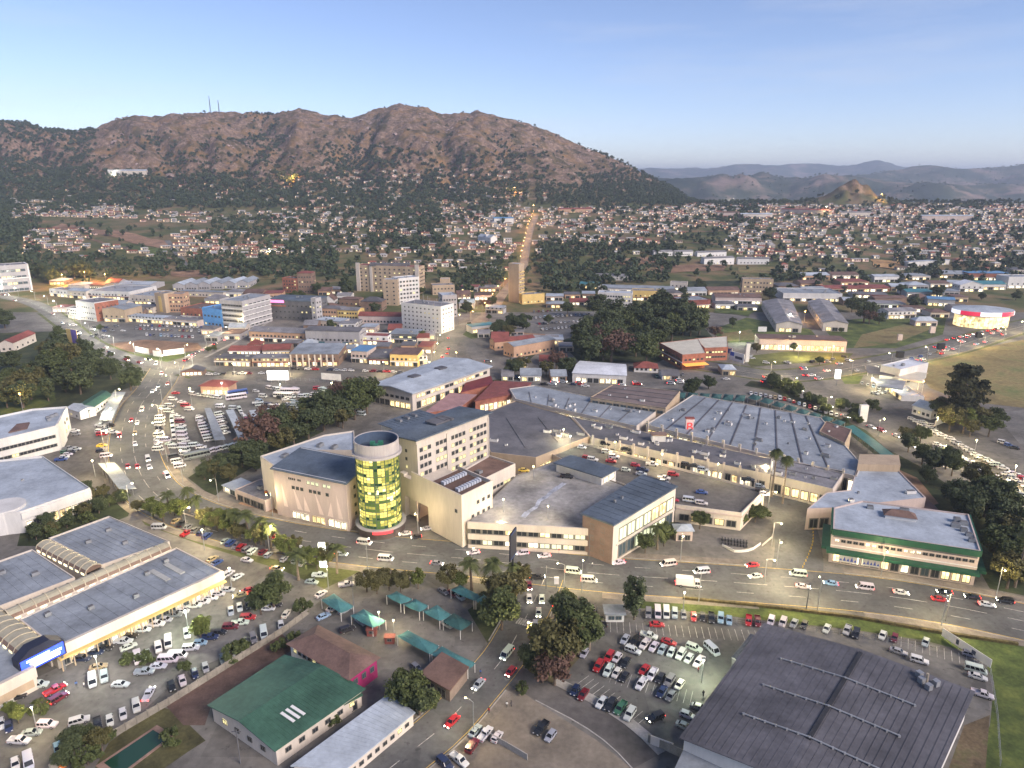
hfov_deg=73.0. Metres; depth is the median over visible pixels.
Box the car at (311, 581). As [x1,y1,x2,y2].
[304,578,318,584]
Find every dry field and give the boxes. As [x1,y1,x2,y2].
[228,271,274,278]
[738,266,824,272]
[854,324,928,347]
[924,340,1023,407]
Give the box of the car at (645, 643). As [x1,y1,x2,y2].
[639,637,651,649]
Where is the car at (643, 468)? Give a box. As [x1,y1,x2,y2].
[636,466,648,471]
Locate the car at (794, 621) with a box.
[789,618,798,628]
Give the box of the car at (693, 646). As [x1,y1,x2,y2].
[685,640,702,652]
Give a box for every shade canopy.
[321,594,353,621]
[350,609,386,636]
[386,591,412,607]
[397,630,438,658]
[403,599,428,620]
[422,605,451,625]
[431,646,474,675]
[443,613,472,639]
[450,585,479,600]
[475,594,486,603]
[680,392,685,398]
[686,392,697,397]
[700,393,709,396]
[711,393,721,398]
[722,394,733,400]
[734,394,745,403]
[747,394,761,404]
[759,397,773,406]
[771,401,785,409]
[783,405,797,411]
[796,408,808,413]
[809,412,820,416]
[822,415,832,421]
[832,419,844,426]
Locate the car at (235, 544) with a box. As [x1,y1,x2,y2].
[231,541,240,548]
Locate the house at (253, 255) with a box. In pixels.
[249,254,257,257]
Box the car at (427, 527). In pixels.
[421,525,431,530]
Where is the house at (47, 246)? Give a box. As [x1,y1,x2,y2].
[43,245,53,248]
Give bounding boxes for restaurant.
[286,625,380,686]
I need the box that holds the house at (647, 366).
[633,361,658,372]
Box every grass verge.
[17,494,128,545]
[133,352,192,361]
[142,521,357,588]
[188,430,322,494]
[640,601,1023,665]
[744,352,852,366]
[744,381,883,446]
[841,375,863,383]
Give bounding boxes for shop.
[49,287,70,297]
[68,287,98,298]
[128,313,169,323]
[163,316,203,326]
[221,478,250,496]
[235,478,274,511]
[581,474,677,564]
[879,358,928,383]
[885,385,923,400]
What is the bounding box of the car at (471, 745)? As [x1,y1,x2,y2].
[464,737,479,754]
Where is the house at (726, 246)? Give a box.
[722,245,731,247]
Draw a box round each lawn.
[95,708,205,767]
[433,266,463,272]
[468,603,499,642]
[504,354,534,368]
[528,589,593,682]
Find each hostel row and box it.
[652,250,672,255]
[673,250,692,255]
[694,250,726,256]
[700,256,734,263]
[736,257,769,264]
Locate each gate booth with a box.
[366,626,377,636]
[384,633,395,643]
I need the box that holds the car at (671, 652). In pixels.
[666,646,675,657]
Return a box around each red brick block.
[659,339,708,369]
[695,336,727,360]
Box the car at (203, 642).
[193,639,207,645]
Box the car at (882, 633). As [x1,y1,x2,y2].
[878,630,886,640]
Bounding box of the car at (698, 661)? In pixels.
[692,654,705,668]
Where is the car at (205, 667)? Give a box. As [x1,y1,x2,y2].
[201,661,209,673]
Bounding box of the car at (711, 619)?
[708,611,714,623]
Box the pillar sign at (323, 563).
[318,542,326,566]
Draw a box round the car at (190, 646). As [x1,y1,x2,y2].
[181,643,199,650]
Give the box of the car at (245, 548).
[241,545,252,552]
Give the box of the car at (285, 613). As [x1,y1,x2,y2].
[281,609,291,618]
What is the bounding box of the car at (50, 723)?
[35,718,58,729]
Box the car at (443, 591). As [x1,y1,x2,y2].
[437,587,448,595]
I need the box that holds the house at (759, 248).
[756,246,763,250]
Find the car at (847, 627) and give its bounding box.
[842,623,851,635]
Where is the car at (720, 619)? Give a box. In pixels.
[717,611,723,623]
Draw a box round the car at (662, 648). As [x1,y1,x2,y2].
[657,643,667,654]
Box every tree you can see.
[0,308,15,328]
[0,350,22,366]
[0,371,8,386]
[0,373,36,393]
[0,385,12,407]
[0,700,15,712]
[1,367,17,375]
[3,368,41,399]
[3,380,36,407]
[4,259,21,262]
[7,703,28,723]
[13,392,29,407]
[18,359,47,378]
[19,364,45,377]
[22,367,37,396]
[25,523,36,533]
[26,522,42,539]
[29,262,38,278]
[34,342,43,353]
[35,347,68,359]
[35,511,55,522]
[37,263,47,279]
[38,354,56,378]
[38,377,54,400]
[40,518,55,525]
[41,271,55,279]
[41,331,67,351]
[41,353,71,372]
[42,521,57,532]
[45,266,61,278]
[48,342,82,370]
[49,742,73,766]
[51,370,70,384]
[52,325,65,335]
[53,366,69,392]
[54,724,85,750]
[56,334,79,343]
[58,511,74,527]
[63,262,78,278]
[63,361,95,394]
[68,338,93,349]
[71,354,99,378]
[72,723,97,743]
[73,350,101,374]
[74,502,92,513]
[76,259,87,277]
[80,346,104,359]
[81,480,92,487]
[81,725,112,750]
[84,264,94,278]
[88,496,107,513]
[90,488,99,497]
[95,484,109,497]
[96,324,104,330]
[96,358,122,379]
[111,489,126,501]
[114,489,130,502]
[116,361,143,390]
[130,500,144,511]
[141,496,158,516]
[150,501,168,521]
[156,490,179,513]
[166,498,191,519]
[178,486,196,511]
[186,495,202,509]
[188,614,211,637]
[194,458,211,479]
[194,507,212,527]
[199,512,215,532]
[203,508,225,530]
[204,459,219,477]
[208,507,226,530]
[210,452,233,468]
[218,516,236,532]
[219,463,237,480]
[222,508,241,523]
[226,522,245,540]
[228,440,251,467]
[232,411,281,442]
[234,509,254,541]
[243,439,268,454]
[243,447,263,470]
[243,590,269,614]
[244,524,263,545]
[248,517,269,544]
[250,522,274,545]
[250,573,293,607]
[254,403,278,418]
[258,409,294,437]
[260,522,278,547]
[263,426,295,448]
[266,569,285,582]
[272,534,288,552]
[274,402,290,414]
[276,538,297,558]
[279,420,308,444]
[282,548,309,580]
[283,534,302,550]
[287,406,305,421]
[289,290,305,294]
[294,408,322,439]
[295,396,321,409]
[300,545,310,562]
[304,547,323,569]
[307,389,340,430]
[311,282,321,293]
[312,389,339,396]
[317,542,338,566]
[322,396,355,426]
[325,543,346,573]
[326,319,336,325]
[326,376,355,393]
[333,377,370,419]
[333,404,352,428]
[338,276,354,291]
[354,569,376,592]
[357,376,375,409]
[361,376,385,413]
[361,567,386,593]
[369,302,380,311]
[378,567,399,590]
[383,667,430,706]
[391,570,410,593]
[398,676,438,715]
[409,567,425,588]
[435,562,461,588]
[452,570,468,585]
[458,556,483,590]
[460,299,471,312]
[466,305,472,313]
[477,584,521,630]
[478,299,491,308]
[478,556,505,583]
[480,572,526,603]
[487,296,496,304]
[489,321,500,331]
[496,319,509,331]
[497,571,527,594]
[502,325,516,333]
[503,562,522,571]
[505,313,516,326]
[506,358,523,374]
[511,562,531,579]
[514,313,532,328]
[515,356,531,366]
[517,640,540,669]
[525,617,551,649]
[530,617,583,669]
[530,654,553,682]
[533,649,574,685]
[539,360,553,375]
[543,314,553,324]
[548,349,567,368]
[548,591,594,621]
[557,357,576,375]
[557,603,604,655]
[560,301,573,313]
[560,587,576,602]
[570,316,598,348]
[576,336,601,360]
[580,612,605,650]
[583,315,593,324]
[584,294,607,311]
[593,325,618,359]
[594,309,620,321]
[594,328,636,361]
[595,312,624,325]
[597,307,616,319]
[599,319,620,334]
[599,322,629,333]
[604,298,623,308]
[605,296,633,314]
[617,311,637,330]
[622,575,647,619]
[627,321,643,333]
[627,331,643,356]
[627,334,661,360]
[628,300,639,314]
[634,301,662,325]
[635,325,655,338]
[636,532,655,552]
[641,302,658,317]
[645,317,673,344]
[647,287,667,317]
[647,523,665,549]
[651,329,668,347]
[653,520,676,545]
[659,292,673,318]
[660,301,689,317]
[661,312,686,340]
[672,292,698,315]
[678,287,687,294]
[679,316,691,335]
[682,304,705,335]
[682,382,696,392]
[685,377,702,390]
[689,307,710,334]
[690,510,710,528]
[694,278,706,286]
[702,374,717,388]
[706,326,723,336]
[729,317,736,327]
[743,512,748,521]
[749,504,766,522]
[751,343,761,352]
[762,287,777,299]
[766,371,780,387]
[769,448,782,496]
[780,456,794,503]
[789,343,797,351]
[795,382,804,389]
[815,356,823,364]
[816,397,826,405]
[834,398,850,410]
[844,293,860,311]
[847,407,858,419]
[847,411,856,420]
[853,298,879,322]
[862,309,877,323]
[872,312,886,322]
[895,284,907,293]
[897,426,915,436]
[899,432,920,451]
[907,294,922,304]
[912,443,933,464]
[913,425,933,443]
[918,463,938,482]
[922,446,943,468]
[928,396,951,418]
[929,284,946,295]
[936,362,994,425]
[936,445,962,469]
[937,404,967,431]
[940,478,974,499]
[942,452,968,475]
[945,481,968,505]
[947,486,990,513]
[951,407,977,433]
[955,478,985,506]
[960,461,1001,480]
[960,496,982,522]
[961,418,983,436]
[966,403,993,429]
[971,477,1012,516]
[974,474,1018,494]
[977,413,1006,436]
[978,292,986,299]
[979,523,1021,548]
[984,509,1003,529]
[985,496,1020,515]
[985,536,1000,553]
[990,406,1010,421]
[990,549,1023,588]
[992,540,1023,558]
[998,512,1023,527]
[1001,480,1023,506]
[1008,506,1023,521]
[1010,289,1023,299]
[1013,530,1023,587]
[1014,521,1023,532]
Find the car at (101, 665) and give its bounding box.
[88,662,107,670]
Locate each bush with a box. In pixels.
[26,697,50,715]
[41,521,62,536]
[67,505,78,514]
[67,744,104,767]
[77,511,97,523]
[101,726,116,743]
[106,495,117,505]
[118,651,134,665]
[134,649,156,665]
[158,724,181,747]
[176,660,191,670]
[221,641,240,663]
[233,638,250,652]
[270,637,287,652]
[286,630,300,642]
[292,597,313,612]
[328,714,341,726]
[427,690,440,709]
[515,680,528,694]
[759,508,772,518]
[772,377,787,388]
[783,384,792,393]
[792,389,799,396]
[801,394,813,402]
[814,395,826,399]
[820,404,832,410]
[851,403,862,409]
[853,416,863,423]
[865,399,881,410]
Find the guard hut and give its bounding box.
[602,604,625,621]
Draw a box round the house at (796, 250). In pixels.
[793,249,800,252]
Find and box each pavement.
[37,313,191,378]
[60,312,214,371]
[100,378,1023,645]
[159,376,1023,601]
[205,319,272,356]
[432,613,555,767]
[556,679,665,753]
[690,333,1023,381]
[709,319,1023,369]
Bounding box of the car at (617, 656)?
[612,651,622,662]
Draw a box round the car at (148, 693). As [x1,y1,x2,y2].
[141,686,155,701]
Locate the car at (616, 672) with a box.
[611,666,621,678]
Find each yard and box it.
[61,393,127,493]
[110,340,201,353]
[167,634,290,724]
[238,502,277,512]
[283,567,487,691]
[451,686,629,767]
[509,333,554,336]
[1000,410,1023,443]
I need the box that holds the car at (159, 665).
[149,662,167,669]
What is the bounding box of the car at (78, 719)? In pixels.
[67,714,89,726]
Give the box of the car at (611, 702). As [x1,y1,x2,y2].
[604,696,616,712]
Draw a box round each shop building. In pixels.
[49,278,72,284]
[52,304,74,311]
[67,282,92,288]
[90,282,112,287]
[106,278,127,284]
[118,300,133,303]
[140,304,156,312]
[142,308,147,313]
[201,325,221,334]
[202,304,223,327]
[204,294,228,303]
[204,331,224,341]
[213,353,255,366]
[222,329,248,339]
[225,289,245,296]
[227,323,249,330]
[227,345,262,353]
[243,289,268,293]
[247,339,264,344]
[249,326,305,342]
[251,353,290,366]
[262,343,293,352]
[264,290,284,296]
[281,340,302,346]
[289,343,346,366]
[302,339,318,342]
[303,320,320,327]
[305,325,366,346]
[315,316,349,325]
[318,287,332,294]
[322,305,345,316]
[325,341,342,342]
[332,286,349,293]
[337,292,353,299]
[337,306,363,318]
[338,321,357,326]
[339,296,363,305]
[346,344,355,352]
[349,318,362,325]
[350,345,375,362]
[358,311,401,323]
[360,296,386,310]
[361,323,379,331]
[363,332,390,344]
[367,348,392,364]
[376,342,392,348]
[387,323,402,332]
[389,328,422,342]
[389,347,422,366]
[400,341,416,347]
[416,333,429,344]
[417,341,436,353]
[419,353,427,364]
[426,330,435,338]
[455,290,470,298]
[459,299,474,308]
[460,284,479,291]
[474,292,493,299]
[477,329,489,337]
[479,285,500,291]
[491,332,508,337]
[501,369,513,380]
[510,328,524,335]
[520,368,541,380]
[539,355,554,364]
[545,334,563,344]
[546,293,563,300]
[546,301,563,307]
[549,369,566,380]
[558,342,573,351]
[564,292,579,298]
[569,298,587,304]
[582,291,594,297]
[632,288,658,300]
[658,369,679,379]
[666,289,682,295]
[670,281,687,289]
[680,287,706,295]
[705,286,739,294]
[711,301,735,308]
[718,364,736,375]
[735,304,758,310]
[773,282,798,287]
[793,280,822,285]
[796,286,823,287]
[799,272,829,279]
[827,271,858,278]
[831,278,868,284]
[838,297,852,304]
[884,283,904,290]
[898,305,925,311]
[899,281,928,288]
[901,273,930,279]
[908,293,925,302]
[909,316,937,325]
[921,280,949,286]
[922,308,949,317]
[932,270,963,277]
[944,288,959,294]
[944,304,965,311]
[947,280,959,286]
[947,294,968,301]
[1004,267,1023,273]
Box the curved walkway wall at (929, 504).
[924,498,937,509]
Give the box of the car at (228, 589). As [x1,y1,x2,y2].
[220,586,234,592]
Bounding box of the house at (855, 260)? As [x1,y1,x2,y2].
[850,258,860,261]
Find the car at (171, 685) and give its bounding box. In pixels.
[167,679,175,691]
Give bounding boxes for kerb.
[96,725,171,767]
[107,376,1023,640]
[413,612,551,767]
[535,683,658,767]
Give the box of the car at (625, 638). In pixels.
[620,633,629,644]
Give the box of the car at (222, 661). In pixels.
[219,652,224,664]
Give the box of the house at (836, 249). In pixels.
[831,248,842,250]
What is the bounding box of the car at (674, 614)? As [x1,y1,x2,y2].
[671,606,677,618]
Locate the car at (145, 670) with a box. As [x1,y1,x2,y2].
[133,666,154,675]
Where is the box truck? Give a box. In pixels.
[675,574,700,588]
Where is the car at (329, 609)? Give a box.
[325,606,334,612]
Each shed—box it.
[67,403,96,419]
[82,390,111,417]
[172,278,195,290]
[185,278,207,289]
[198,277,219,289]
[210,276,232,288]
[224,276,246,288]
[237,276,258,287]
[290,697,414,767]
[904,259,949,266]
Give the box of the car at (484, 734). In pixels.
[476,725,493,742]
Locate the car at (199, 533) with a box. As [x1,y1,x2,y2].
[196,530,204,535]
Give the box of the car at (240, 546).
[236,543,246,550]
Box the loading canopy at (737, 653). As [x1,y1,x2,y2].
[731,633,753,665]
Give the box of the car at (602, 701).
[595,695,607,708]
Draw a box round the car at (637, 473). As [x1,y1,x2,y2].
[635,471,646,475]
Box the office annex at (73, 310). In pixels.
[66,306,78,318]
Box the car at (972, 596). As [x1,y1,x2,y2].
[964,593,980,599]
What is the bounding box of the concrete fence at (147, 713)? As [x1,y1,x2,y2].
[48,607,308,767]
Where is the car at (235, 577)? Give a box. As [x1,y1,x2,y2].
[231,572,243,580]
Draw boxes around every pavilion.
[199,380,237,394]
[553,454,619,484]
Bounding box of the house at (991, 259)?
[984,257,995,260]
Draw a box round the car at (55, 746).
[52,740,59,752]
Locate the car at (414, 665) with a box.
[410,661,422,670]
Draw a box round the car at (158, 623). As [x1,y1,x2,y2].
[145,619,165,626]
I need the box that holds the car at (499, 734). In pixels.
[490,730,503,743]
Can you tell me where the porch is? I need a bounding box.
[344,693,362,711]
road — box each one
[0,294,211,376]
[40,231,281,271]
[107,367,1023,639]
[164,240,187,265]
[364,585,561,767]
[459,338,752,387]
[473,215,537,321]
[549,223,766,231]
[780,375,1023,506]
[784,238,999,253]
[853,252,1009,258]
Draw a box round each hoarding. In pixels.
[135,346,148,353]
[153,350,161,356]
[163,348,183,355]
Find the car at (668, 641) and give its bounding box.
[660,637,676,646]
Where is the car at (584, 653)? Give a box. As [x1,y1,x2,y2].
[580,648,588,658]
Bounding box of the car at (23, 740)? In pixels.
[6,734,31,745]
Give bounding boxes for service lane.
[510,668,656,767]
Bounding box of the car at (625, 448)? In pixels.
[620,446,630,450]
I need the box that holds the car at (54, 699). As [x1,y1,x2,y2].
[48,691,68,705]
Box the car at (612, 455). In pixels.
[608,453,619,458]
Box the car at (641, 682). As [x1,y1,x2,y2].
[635,675,647,690]
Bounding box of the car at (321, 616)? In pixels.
[315,612,330,620]
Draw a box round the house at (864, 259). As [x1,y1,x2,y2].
[861,258,868,261]
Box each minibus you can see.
[22,748,34,767]
[87,670,96,688]
[96,431,107,435]
[99,452,112,457]
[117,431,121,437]
[132,648,141,665]
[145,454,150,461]
[151,523,166,529]
[152,446,163,451]
[153,432,164,436]
[154,414,164,418]
[154,418,164,421]
[154,421,164,425]
[157,653,178,663]
[158,405,168,409]
[159,437,171,440]
[163,408,173,412]
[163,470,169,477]
[164,403,173,406]
[164,632,171,648]
[167,396,176,400]
[167,452,179,458]
[167,649,187,659]
[168,444,179,448]
[170,457,182,463]
[173,462,185,468]
[174,418,185,422]
[175,426,186,430]
[176,430,187,434]
[176,435,188,438]
[178,443,188,446]
[178,446,190,450]
[180,403,190,406]
[184,406,194,410]
[188,442,199,447]
[195,416,205,420]
[197,422,208,426]
[199,425,209,429]
[200,428,210,432]
[201,431,211,435]
[202,433,212,438]
[204,436,214,441]
[213,394,221,398]
[214,411,223,415]
[214,445,221,451]
[215,403,224,407]
[215,415,225,420]
[218,420,227,425]
[220,425,228,429]
[221,444,227,449]
[228,405,236,409]
[255,401,263,406]
[258,393,266,397]
[259,623,267,639]
[297,393,306,397]
[356,411,365,415]
[356,537,371,545]
[377,553,393,561]
[500,643,514,660]
[565,566,581,574]
[581,574,596,583]
[654,604,660,618]
[660,558,676,567]
[663,604,669,618]
[682,495,695,502]
[693,566,709,574]
[703,639,720,656]
[789,568,806,577]
[855,581,874,590]
[964,660,987,675]
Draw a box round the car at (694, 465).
[687,463,699,467]
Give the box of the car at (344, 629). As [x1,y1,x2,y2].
[339,624,355,634]
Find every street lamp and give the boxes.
[464,695,473,728]
[817,575,821,609]
[941,590,947,625]
[996,567,1005,595]
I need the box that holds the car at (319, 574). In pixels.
[311,571,326,577]
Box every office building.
[0,262,32,292]
[0,406,70,459]
[75,297,118,321]
[431,282,454,294]
[438,292,456,316]
[440,277,449,282]
[598,290,632,306]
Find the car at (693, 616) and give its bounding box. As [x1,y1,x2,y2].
[690,611,696,621]
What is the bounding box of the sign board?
[858,404,868,421]
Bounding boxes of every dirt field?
[171,269,210,277]
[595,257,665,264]
[656,264,725,272]
[722,329,754,340]
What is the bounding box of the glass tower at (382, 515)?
[351,430,405,539]
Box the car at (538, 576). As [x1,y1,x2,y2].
[530,573,544,579]
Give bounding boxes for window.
[24,757,33,767]
[54,510,59,520]
[59,508,64,516]
[64,657,70,664]
[88,672,95,684]
[157,654,176,660]
[175,649,185,655]
[237,494,243,501]
[244,497,249,504]
[250,499,256,507]
[257,502,263,510]
[285,745,291,752]
[299,735,304,743]
[312,726,317,733]
[325,717,330,724]
[328,518,333,526]
[334,520,340,528]
[341,521,346,529]
[352,700,357,711]
[378,555,391,558]
[390,400,394,406]
[395,401,399,407]
[416,400,420,408]
[421,399,425,406]
[426,397,430,404]
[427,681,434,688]
[431,395,435,403]
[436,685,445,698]
[470,529,480,533]
[470,539,481,544]
[482,529,492,534]
[482,540,492,545]
[493,530,503,534]
[493,541,503,545]
[500,646,513,657]
[517,532,526,536]
[517,542,526,547]
[528,532,538,536]
[528,543,538,547]
[539,533,550,537]
[539,543,549,548]
[551,533,561,538]
[551,544,561,549]
[562,545,573,549]
[563,534,573,538]
[566,568,579,571]
[574,535,585,539]
[574,545,585,550]
[603,475,608,483]
[609,472,614,480]
[618,523,627,541]
[618,540,626,557]
[626,535,634,552]
[627,518,635,536]
[634,530,642,547]
[635,514,643,531]
[643,509,651,526]
[643,525,650,534]
[651,505,658,521]
[658,516,665,522]
[659,500,666,516]
[665,512,672,524]
[666,496,673,512]
[679,513,688,520]
[695,567,709,571]
[704,641,719,652]
[712,470,716,476]
[714,518,724,525]
[725,473,730,480]
[726,520,736,527]
[731,474,737,482]
[773,483,781,493]
[782,485,790,496]
[791,488,799,498]
[791,569,806,574]
[800,490,808,500]
[808,518,818,528]
[809,492,817,502]
[819,518,828,527]
[832,554,839,562]
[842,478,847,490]
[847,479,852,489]
[857,582,873,588]
[880,562,888,569]
[890,563,898,571]
[900,565,908,573]
[910,566,918,574]
[920,568,929,576]
[930,570,939,578]
[940,571,949,579]
[950,573,960,581]
[953,313,1009,328]
[961,575,970,583]
[965,662,985,671]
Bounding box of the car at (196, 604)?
[184,601,202,608]
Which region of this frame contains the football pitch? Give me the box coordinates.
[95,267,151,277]
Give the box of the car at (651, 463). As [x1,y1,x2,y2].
[645,461,657,466]
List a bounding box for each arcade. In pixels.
[0,607,52,666]
[3,541,171,619]
[36,539,101,579]
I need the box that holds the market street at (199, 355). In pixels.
[165,324,262,368]
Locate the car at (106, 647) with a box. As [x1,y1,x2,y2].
[99,644,113,651]
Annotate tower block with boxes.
[154,291,173,312]
[168,292,189,311]
[509,262,524,302]
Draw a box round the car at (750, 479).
[741,476,754,482]
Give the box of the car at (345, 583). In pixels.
[338,580,353,587]
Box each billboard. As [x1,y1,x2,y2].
[66,329,77,342]
[267,370,288,382]
[321,373,340,381]
[729,351,744,364]
[758,327,766,331]
[895,351,904,358]
[934,419,942,425]
[936,343,945,349]
[975,332,983,340]
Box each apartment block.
[282,276,297,292]
[297,271,315,293]
[740,277,773,292]
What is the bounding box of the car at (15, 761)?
[10,755,20,767]
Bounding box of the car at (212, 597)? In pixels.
[203,594,218,600]
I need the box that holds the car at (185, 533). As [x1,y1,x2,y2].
[179,529,189,536]
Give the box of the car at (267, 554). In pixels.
[263,552,272,557]
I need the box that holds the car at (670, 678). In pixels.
[663,672,675,687]
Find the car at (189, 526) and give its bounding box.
[183,524,192,529]
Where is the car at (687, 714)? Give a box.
[679,708,694,720]
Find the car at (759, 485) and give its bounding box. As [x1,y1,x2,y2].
[755,483,764,486]
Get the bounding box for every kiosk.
[466,322,492,333]
[485,304,505,313]
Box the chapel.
[327,293,337,303]
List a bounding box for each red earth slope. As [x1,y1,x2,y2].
[53,223,167,247]
[870,259,902,267]
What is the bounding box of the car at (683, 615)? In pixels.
[680,609,686,619]
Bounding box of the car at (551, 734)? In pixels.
[544,728,556,742]
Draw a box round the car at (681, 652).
[675,646,686,660]
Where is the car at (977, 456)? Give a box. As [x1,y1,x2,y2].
[974,454,983,458]
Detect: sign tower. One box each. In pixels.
[554,577,558,588]
[685,417,694,428]
[745,342,750,361]
[834,369,841,385]
[896,334,902,344]
[929,326,935,335]
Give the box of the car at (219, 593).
[212,590,225,596]
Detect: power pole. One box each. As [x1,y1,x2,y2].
[231,729,240,763]
[543,565,549,588]
[945,593,954,620]
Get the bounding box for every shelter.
[98,462,135,494]
[99,392,125,421]
[180,365,205,375]
[204,408,225,442]
[226,409,242,439]
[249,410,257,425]
[423,652,468,701]
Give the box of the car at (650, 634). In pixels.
[639,630,657,640]
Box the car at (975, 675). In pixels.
[968,671,987,681]
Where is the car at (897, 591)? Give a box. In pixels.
[893,588,908,595]
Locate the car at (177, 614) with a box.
[164,610,182,617]
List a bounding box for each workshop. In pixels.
[102,302,142,322]
[180,303,216,317]
[579,281,600,288]
[673,295,710,307]
[711,293,761,303]
[877,307,916,318]
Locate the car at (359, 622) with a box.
[354,619,365,626]
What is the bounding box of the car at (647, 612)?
[645,606,650,618]
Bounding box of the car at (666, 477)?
[657,474,670,480]
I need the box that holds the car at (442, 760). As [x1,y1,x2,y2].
[435,752,453,767]
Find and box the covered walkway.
[845,425,893,454]
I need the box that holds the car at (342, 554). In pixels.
[337,551,347,556]
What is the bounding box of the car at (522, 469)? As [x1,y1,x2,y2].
[518,467,529,471]
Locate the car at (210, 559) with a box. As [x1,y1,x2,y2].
[206,555,218,562]
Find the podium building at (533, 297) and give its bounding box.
[519,291,544,304]
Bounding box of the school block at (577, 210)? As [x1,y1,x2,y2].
[558,208,591,212]
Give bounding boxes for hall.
[180,289,225,296]
[207,654,365,765]
[270,294,326,319]
[373,357,492,410]
[488,400,589,473]
[493,217,513,223]
[509,385,655,431]
[572,361,626,384]
[573,417,771,492]
[590,384,679,417]
[596,273,627,280]
[646,395,858,490]
[769,459,842,503]
[805,454,925,529]
[819,421,851,448]
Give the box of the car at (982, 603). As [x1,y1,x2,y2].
[978,600,995,607]
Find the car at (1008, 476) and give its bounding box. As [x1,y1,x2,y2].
[1006,474,1016,478]
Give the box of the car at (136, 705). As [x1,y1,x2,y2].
[131,696,140,713]
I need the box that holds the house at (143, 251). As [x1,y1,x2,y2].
[138,250,149,253]
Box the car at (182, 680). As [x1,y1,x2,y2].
[178,674,186,686]
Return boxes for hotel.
[355,263,424,293]
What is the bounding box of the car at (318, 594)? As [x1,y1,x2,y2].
[314,589,327,598]
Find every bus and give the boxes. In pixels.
[183,448,210,460]
[225,392,246,399]
[227,388,247,393]
[273,391,292,397]
[281,387,299,393]
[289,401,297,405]
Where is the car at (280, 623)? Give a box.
[278,619,283,628]
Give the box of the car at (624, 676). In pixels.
[619,670,629,682]
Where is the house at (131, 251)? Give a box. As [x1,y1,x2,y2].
[126,250,137,252]
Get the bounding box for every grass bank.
[0,331,146,407]
[0,387,55,414]
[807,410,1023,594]
[986,657,1023,767]
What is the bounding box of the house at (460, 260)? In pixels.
[456,259,464,262]
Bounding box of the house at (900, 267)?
[894,266,907,269]
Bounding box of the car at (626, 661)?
[620,656,630,668]
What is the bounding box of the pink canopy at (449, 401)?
[426,393,476,413]
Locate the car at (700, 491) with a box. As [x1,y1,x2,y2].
[695,489,707,494]
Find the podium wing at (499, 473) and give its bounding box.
[465,455,514,496]
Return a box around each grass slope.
[110,244,166,254]
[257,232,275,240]
[446,218,475,222]
[688,281,739,295]
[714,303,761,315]
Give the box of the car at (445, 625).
[440,619,452,628]
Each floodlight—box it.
[28,705,38,735]
[93,654,100,682]
[701,657,705,682]
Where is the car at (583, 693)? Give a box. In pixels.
[577,687,589,700]
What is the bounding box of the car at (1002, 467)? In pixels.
[997,465,1009,469]
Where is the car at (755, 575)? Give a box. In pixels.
[748,572,762,578]
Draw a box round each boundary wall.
[490,733,527,759]
[648,733,682,756]
[650,735,672,746]
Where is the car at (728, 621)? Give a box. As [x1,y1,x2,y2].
[726,615,731,625]
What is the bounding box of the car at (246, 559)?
[240,556,253,562]
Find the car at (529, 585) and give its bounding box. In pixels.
[526,581,531,589]
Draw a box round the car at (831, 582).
[823,580,838,586]
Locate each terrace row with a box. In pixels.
[716,211,739,217]
[739,213,772,217]
[781,208,833,214]
[838,211,870,215]
[920,215,973,221]
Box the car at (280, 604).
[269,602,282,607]
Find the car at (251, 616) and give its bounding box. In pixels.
[240,613,256,620]
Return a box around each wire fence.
[597,606,939,651]
[990,669,1001,764]
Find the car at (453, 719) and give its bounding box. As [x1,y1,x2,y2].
[444,713,459,728]
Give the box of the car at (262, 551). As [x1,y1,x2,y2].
[258,549,267,554]
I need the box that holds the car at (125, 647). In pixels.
[119,642,137,651]
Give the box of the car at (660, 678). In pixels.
[655,671,665,683]
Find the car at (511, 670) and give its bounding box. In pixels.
[505,665,516,677]
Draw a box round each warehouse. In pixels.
[89,284,156,299]
[119,280,164,287]
[129,290,176,303]
[602,284,674,290]
[675,623,974,767]
[761,298,801,332]
[775,288,841,301]
[807,298,848,331]
[815,284,889,291]
[848,291,887,297]
[867,295,906,302]
[868,274,898,281]
[897,288,943,296]
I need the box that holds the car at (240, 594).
[233,591,247,598]
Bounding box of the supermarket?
[0,456,91,535]
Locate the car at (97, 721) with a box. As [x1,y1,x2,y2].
[92,715,102,727]
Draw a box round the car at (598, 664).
[592,658,604,672]
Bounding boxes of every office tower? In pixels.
[221,293,272,327]
[383,278,399,305]
[392,275,419,303]
[401,298,453,333]
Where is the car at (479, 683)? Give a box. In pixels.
[471,677,485,690]
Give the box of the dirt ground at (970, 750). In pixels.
[949,715,989,767]
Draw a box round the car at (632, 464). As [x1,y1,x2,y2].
[630,462,639,466]
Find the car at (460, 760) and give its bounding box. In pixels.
[448,750,468,767]
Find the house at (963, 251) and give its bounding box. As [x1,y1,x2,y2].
[961,249,970,253]
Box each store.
[108,170,120,175]
[120,169,147,176]
[924,296,955,305]
[951,305,1014,328]
[952,279,983,291]
[962,270,1010,279]
[974,281,1005,289]
[995,274,1023,287]
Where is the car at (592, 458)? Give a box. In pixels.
[587,456,597,461]
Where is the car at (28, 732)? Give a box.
[21,728,42,736]
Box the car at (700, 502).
[695,499,707,505]
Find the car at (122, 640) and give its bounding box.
[112,636,132,644]
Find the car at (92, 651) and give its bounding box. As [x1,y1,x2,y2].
[87,648,104,655]
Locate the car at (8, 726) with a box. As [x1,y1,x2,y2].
[4,718,13,733]

